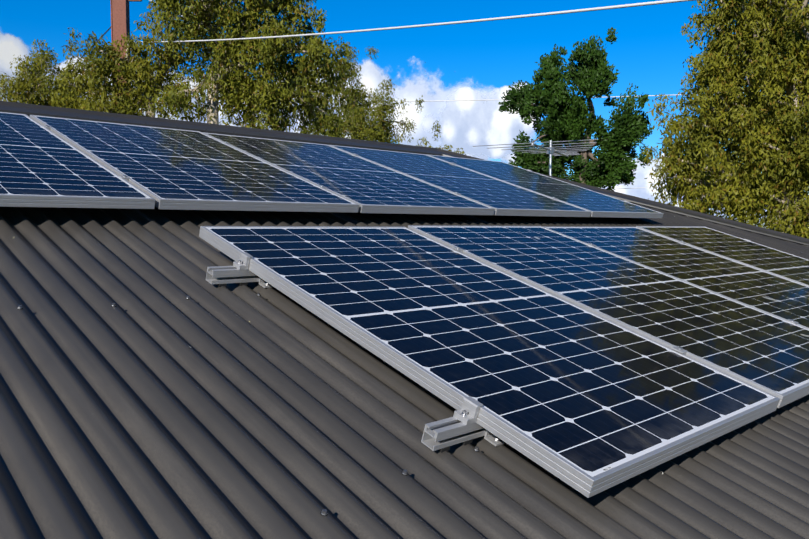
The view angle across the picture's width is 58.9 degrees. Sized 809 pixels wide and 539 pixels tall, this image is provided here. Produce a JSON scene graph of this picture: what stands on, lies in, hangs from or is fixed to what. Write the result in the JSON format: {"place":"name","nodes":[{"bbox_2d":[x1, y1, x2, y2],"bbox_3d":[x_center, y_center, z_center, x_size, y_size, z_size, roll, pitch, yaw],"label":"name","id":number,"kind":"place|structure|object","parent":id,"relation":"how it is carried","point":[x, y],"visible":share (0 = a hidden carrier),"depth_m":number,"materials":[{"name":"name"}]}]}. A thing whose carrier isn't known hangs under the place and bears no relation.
{"place":"outdoors","nodes":[
{"label":"outdoors","id":0,"kind":"place"},
{"bbox_2d":[0,26,56,101],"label":"cloud","id":1,"kind":"structure","parent":0,"point":[11,46],"depth_m":2038.42,"materials":[{"name":"white"}]},
{"bbox_2d":[52,56,219,122],"bbox_3d":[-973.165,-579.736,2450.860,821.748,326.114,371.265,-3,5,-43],"label":"cloud","id":2,"kind":"structure","parent":0,"point":[62,65],"depth_m":2511.57,"materials":[{"name":"white"}]},
{"bbox_2d":[206,100,271,129],"bbox_3d":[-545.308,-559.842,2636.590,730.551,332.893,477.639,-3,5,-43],"label":"cloud","id":3,"kind":"structure","parent":0,"point":[224,116],"depth_m":2618.72,"materials":[{"name":"white"}]},
{"bbox_2d":[134,0,359,137],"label":"eucalypt","id":4,"kind":"object","parent":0,"point":[314,46],"depth_m":12.86,"materials":[{"name":"green plant"}]},
{"bbox_2d":[276,58,401,134],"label":"cloud","id":5,"kind":"structure","parent":0,"point":[373,76],"depth_m":2418.66,"materials":[{"name":"white"}]},
{"bbox_2d":[280,56,526,163],"bbox_3d":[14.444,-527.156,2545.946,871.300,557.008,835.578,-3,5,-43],"label":"cloud","id":6,"kind":"structure","parent":0,"point":[431,91],"depth_m":2533.52,"materials":[{"name":"white"}]},
{"bbox_2d":[0,0,808,227],"label":"sky","id":7,"kind":"structure","parent":0,"point":[650,50],"materials":[{"name":"blue"}]},
{"bbox_2d":[384,134,465,154],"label":"tree","id":8,"kind":"object","parent":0,"point":[448,147],"visible":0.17,"depth_m":44.03,"materials":[{"name":"green plant"}]},
{"bbox_2d":[422,85,538,158],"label":"cloud","id":9,"kind":"structure","parent":0,"point":[466,126],"depth_m":2486.19,"materials":[{"name":"white"}]},
{"bbox_2d":[498,27,652,190],"bbox_3d":[4.228,-1.453,17.978,3.826,9.182,2.337,1,3,12],"label":"broadleaf tree","id":10,"kind":"object","parent":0,"point":[595,76],"depth_m":17.78,"materials":[{"name":"green plant"}]},
{"bbox_2d":[599,153,707,205],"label":"cloud","id":11,"kind":"structure","parent":0,"point":[640,180],"depth_m":2637.61,"materials":[{"name":"white"}]},
{"bbox_2d":[641,0,808,238],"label":"eucalypt","id":12,"kind":"object","parent":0,"point":[761,128],"depth_m":11.47,"materials":[{"name":"green plant"}]},
{"bbox_2d":[675,194,808,227],"bbox_3d":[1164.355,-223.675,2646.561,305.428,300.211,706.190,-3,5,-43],"label":"cloud","id":13,"kind":"structure","parent":0,"point":[723,214],"depth_m":2646.91,"materials":[{"name":"white"}]},
{"label":"ground","id":14,"kind":"structure","parent":0,"visible":0},
{"bbox_2d":[0,39,136,108],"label":"eucalypt","id":15,"kind":"object","parent":14,"relation":"on","point":[27,84],"depth_m":16.93,"materials":[{"name":"green plant"}]},
{"bbox_2d":[27,1,210,120],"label":"eucalypt","id":16,"kind":"object","parent":14,"relation":"on","point":[140,66],"depth_m":13.24,"materials":[{"name":"green plant"}]},
{"bbox_2d":[110,0,141,105],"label":"power pole","id":17,"kind":"object","parent":14,"relation":"on","point":[120,19],"visible":0.15,"depth_m":14.25,"materials":[{"name":"wood"}]},
{"bbox_2d":[46,0,743,188],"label":"overhead wires","id":18,"kind":"object","parent":17,"relation":"attached to","point":[557,12],"visible":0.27,"depth_m":7.31,"materials":[{"name":"grey metal"}]},
{"bbox_2d":[301,44,440,143],"bbox_3d":[-1.155,-1.802,21.112,3.763,9.518,2.803,-3,5,-43],"label":"eucalypt","id":19,"kind":"object","parent":14,"relation":"on","point":[379,132],"depth_m":20.22,"materials":[{"name":"green plant"}]},
{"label":"house walls","id":20,"kind":"object","parent":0,"visible":0},
{"bbox_2d":[0,112,808,538],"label":"corrugated roof sheet","id":21,"kind":"object","parent":20,"relation":"on","point":[154,404],"visible":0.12,"depth_m":1.62,"materials":[{"name":"paint"}]},
{"bbox_2d":[0,112,154,208],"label":"solar panel","id":22,"kind":"object","parent":21,"relation":"on","point":[41,165],"visible":0.98,"depth_m":2.83,"materials":[{"name":"glass"}]},
{"bbox_2d":[30,115,358,212],"bbox_3d":[-1.137,-0.561,3.695,1.002,0.041,1.684,-3,22,-43],"label":"solar panel","id":23,"kind":"object","parent":21,"relation":"on","point":[172,169],"visible":0.98,"depth_m":3.47,"materials":[{"name":"glass"}]},
{"bbox_2d":[0,101,442,154],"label":"ridge capping","id":24,"kind":"object","parent":21,"relation":"on","point":[34,109],"visible":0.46,"depth_m":5.27,"materials":[{"name":"paint"}]},
{"bbox_2d":[206,266,272,287],"bbox_3d":[0.958,-0.059,3.726,4.303,0.054,0.091,-3,22,-43],"label":"mounting rail","id":25,"kind":"object","parent":21,"relation":"on","point":[221,276],"visible":0.06,"depth_m":2.30,"materials":[{"name":"metal"}]},
{"bbox_2d":[233,252,252,269],"bbox_3d":[-0.524,-0.027,2.325,0.042,0.044,0.042,-3,22,-43],"label":"end clamp","id":26,"kind":"object","parent":25,"relation":"on","point":[242,263],"visible":0.98,"depth_m":2.32,"materials":[{"name":"metal"}]},
{"bbox_2d":[452,246,463,252],"bbox_3d":[0.223,-0.076,3.024,0.037,0.041,0.040,-3,22,-43],"label":"clamp","id":27,"kind":"object","parent":25,"relation":"on","point":[457,248],"visible":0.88,"depth_m":3.01,"materials":[{"name":"metal"}]},
{"bbox_2d":[202,132,494,214],"bbox_3d":[-0.394,-0.600,4.395,1.002,0.040,1.684,-3,22,-43],"label":"solar panel","id":28,"kind":"object","parent":21,"relation":"on","point":[367,186],"visible":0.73,"depth_m":4.20,"materials":[{"name":"glass"}]},
{"bbox_2d":[17,216,802,515],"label":"roof screws","id":29,"kind":"object","parent":21,"relation":"in","point":[323,512],"visible":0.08,"depth_m":1.62,"materials":[{"name":"grey metal"}]},
{"bbox_2d":[329,145,590,216],"bbox_3d":[0.350,-0.641,5.095,1.002,0.041,1.684,-3,22,-43],"label":"solar panel","id":30,"kind":"object","parent":21,"relation":"on","point":[501,198],"visible":0.75,"depth_m":4.92,"materials":[{"name":"glass"}]},
{"bbox_2d":[421,417,504,451],"bbox_3d":[1.628,0.290,3.034,4.303,0.055,0.091,-3,22,-43],"label":"mounting rail","id":31,"kind":"object","parent":21,"relation":"on","point":[443,435],"visible":0.15,"depth_m":1.60,"materials":[{"name":"metal"}]},
{"bbox_2d":[453,396,482,424],"bbox_3d":[0.145,0.322,1.633,0.042,0.044,0.042,-3,22,-43],"label":"end clamp","id":32,"kind":"object","parent":31,"relation":"on","point":[467,413],"visible":1,"depth_m":1.63,"materials":[{"name":"metal"}]},
{"bbox_2d":[671,346,687,354],"bbox_3d":[0.893,0.273,2.333,0.037,0.041,0.040,-3,22,-43],"label":"clamp","id":33,"kind":"object","parent":31,"relation":"on","point":[680,350],"visible":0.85,"depth_m":2.32,"materials":[{"name":"metal"}]},
{"bbox_2d":[786,319,797,323],"bbox_3d":[1.637,0.231,3.032,0.037,0.041,0.040,-3,22,-43],"label":"clamp","id":34,"kind":"object","parent":31,"relation":"on","point":[792,321],"visible":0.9,"depth_m":3.02,"materials":[{"name":"metal"}]},
{"bbox_2d":[199,226,779,497],"bbox_3d":[0.183,0.131,2.332,1.002,0.041,1.684,-3,22,-43],"label":"solar panel","id":35,"kind":"object","parent":21,"relation":"on","point":[586,403],"visible":0.98,"depth_m":2.05,"materials":[{"name":"glass"}]},
{"bbox_2d":[426,154,663,217],"bbox_3d":[1.094,-0.683,5.795,1.002,0.040,1.684,-3,22,-43],"label":"solar panel","id":36,"kind":"object","parent":21,"relation":"on","point":[596,204],"visible":0.85,"depth_m":5.64,"materials":[{"name":"glass"}]},
{"bbox_2d":[408,225,808,407],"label":"solar panel","id":37,"kind":"object","parent":21,"relation":"on","point":[762,350],"visible":0.88,"depth_m":2.87,"materials":[{"name":"glass"}]},
{"bbox_2d":[437,148,808,245],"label":"roof ridge cap","id":38,"kind":"object","parent":21,"relation":"on","point":[720,220],"visible":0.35,"depth_m":6.56,"materials":[{"name":"paint"}]},
{"bbox_2d":[544,227,808,328],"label":"solar panel","id":39,"kind":"object","parent":21,"relation":"on","point":[772,294],"visible":0.69,"depth_m":3.77,"materials":[{"name":"glass"}]},
{"bbox_2d":[636,226,808,285],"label":"solar panel","id":40,"kind":"object","parent":21,"relation":"on","point":[791,267],"visible":0.65,"depth_m":4.60,"materials":[{"name":"glass"}]},
{"bbox_3d":[-0.820,-0.336,3.339,7.399,0.055,0.091,-3,22,-43],"label":"mount rail","id":41,"kind":"object","parent":21,"relation":"on","visible":0},
{"bbox_2d":[118,175,130,180],"bbox_3d":[-1.172,-0.375,2.997,0.037,0.041,0.040,-3,22,-43],"label":"clamp","id":42,"kind":"object","parent":41,"relation":"on","point":[125,177],"visible":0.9,"depth_m":2.99,"materials":[{"name":"metal"}]},
{"bbox_3d":[-2.887,0.021,4.206,17.106,1.998,12.692,-3,5,-43],"label":"roof","id":43,"kind":"object","parent":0,"visible":0},
{"bbox_2d":[473,139,598,175],"bbox_3d":[1.891,-0.745,8.538,1.741,1.622,1.396,-3,5,-43],"label":"tv antenna","id":44,"kind":"object","parent":43,"relation":"attached to","point":[551,150],"visible":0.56,"depth_m":8.68,"materials":[{"name":"metal"}]}
]}

